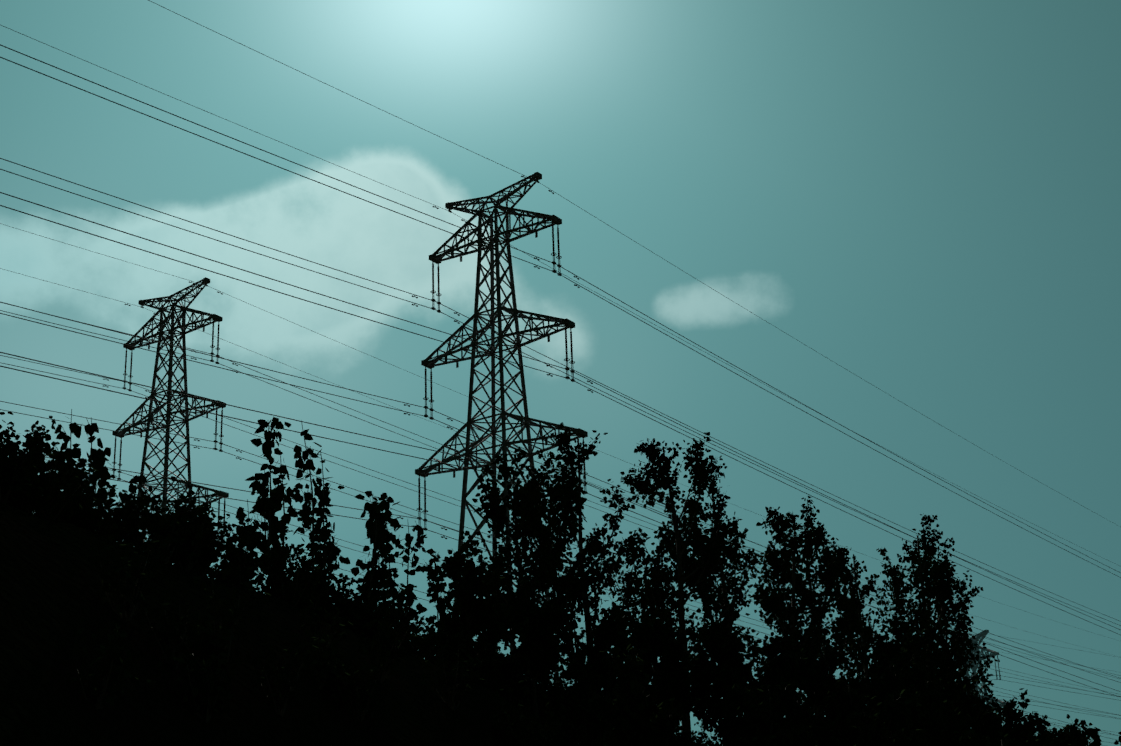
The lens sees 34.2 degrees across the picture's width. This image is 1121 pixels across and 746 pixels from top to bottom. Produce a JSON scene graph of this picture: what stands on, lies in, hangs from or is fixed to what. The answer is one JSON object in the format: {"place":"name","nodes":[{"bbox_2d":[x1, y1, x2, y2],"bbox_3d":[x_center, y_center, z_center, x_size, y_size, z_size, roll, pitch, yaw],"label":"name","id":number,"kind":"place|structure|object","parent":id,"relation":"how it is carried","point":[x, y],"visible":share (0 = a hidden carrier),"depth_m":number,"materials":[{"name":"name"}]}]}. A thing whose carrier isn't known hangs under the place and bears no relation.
{"place":"outdoors","nodes":[
{"label":"outdoors","id":0,"kind":"place"},
{"bbox_2d":[92,281,241,485],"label":"conductor dampers","id":1,"kind":"object","parent":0,"point":[191,358],"visible":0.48,"depth_m":145.88,"materials":[{"name":"grey metal"}]},
{"bbox_2d":[46,409,455,657],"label":"saplings","id":2,"kind":"object","parent":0,"point":[264,503],"depth_m":32.26,"materials":[{"name":"black plant"}]},
{"bbox_2d":[0,502,614,745],"bbox_3d":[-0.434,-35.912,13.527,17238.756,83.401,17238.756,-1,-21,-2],"label":"ground","id":3,"kind":"structure","parent":0,"point":[47,602],"depth_m":19.44,"materials":[{"name":"soil"}]},
{"bbox_2d":[112,277,228,543],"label":"pylon","id":4,"kind":"object","parent":3,"relation":"on","point":[161,326],"visible":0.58,"depth_m":145.73,"materials":[{"name":"metal"}]},
{"bbox_2d":[415,172,587,682],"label":"pylon","id":5,"kind":"object","parent":3,"relation":"on","point":[527,422],"visible":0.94,"depth_m":118.21,"materials":[{"name":"metal"}]},
{"bbox_2d":[0,0,1120,739],"bbox_3d":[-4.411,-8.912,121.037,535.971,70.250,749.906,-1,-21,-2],"label":"conductors","id":6,"kind":"object","parent":5,"relation":"hanging from","point":[464,348],"visible":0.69,"depth_m":108.39,"materials":[{"name":"silver metal"}]},
{"bbox_2d":[959,630,1005,727],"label":"pylon","id":7,"kind":"object","parent":3,"relation":"on","point":[981,638],"visible":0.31,"depth_m":266.34,"materials":[{"name":"metal"}]},
{"bbox_2d":[0,223,1120,734],"bbox_3d":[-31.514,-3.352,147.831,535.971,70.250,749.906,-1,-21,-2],"label":"conductors","id":8,"kind":"object","parent":7,"relation":"on","point":[376,471],"visible":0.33,"depth_m":157.19,"materials":[{"name":"silver metal"}]},
{"bbox_2d":[505,634,1120,745],"bbox_3d":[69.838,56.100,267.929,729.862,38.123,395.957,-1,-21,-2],"label":"conductors","id":9,"kind":"object","parent":7,"relation":"hanging from","point":[1039,686],"visible":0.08,"depth_m":271.81,"materials":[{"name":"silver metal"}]},
{"bbox_2d":[0,412,721,745],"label":"scrub","id":10,"kind":"object","parent":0,"point":[153,524],"depth_m":24.21,"materials":[{"name":"black plant"}]},
{"bbox_2d":[397,175,605,538],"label":"conductor dampers","id":11,"kind":"object","parent":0,"point":[459,323],"visible":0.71,"depth_m":118.98,"materials":[{"name":"grey metal"}]},
{"bbox_2d":[0,0,1120,745],"label":"sky","id":12,"kind":"structure","parent":0,"point":[924,196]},
{"bbox_2d":[454,422,999,738],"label":"poplar trees","id":13,"kind":"object","parent":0,"point":[541,531],"depth_m":48.37,"materials":[{"name":"black plant"}]},
{"bbox_2d":[426,547,1120,745],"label":"roadside trees","id":14,"kind":"object","parent":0,"point":[637,704],"depth_m":37.30,"materials":[{"name":"black plant"}]}
]}

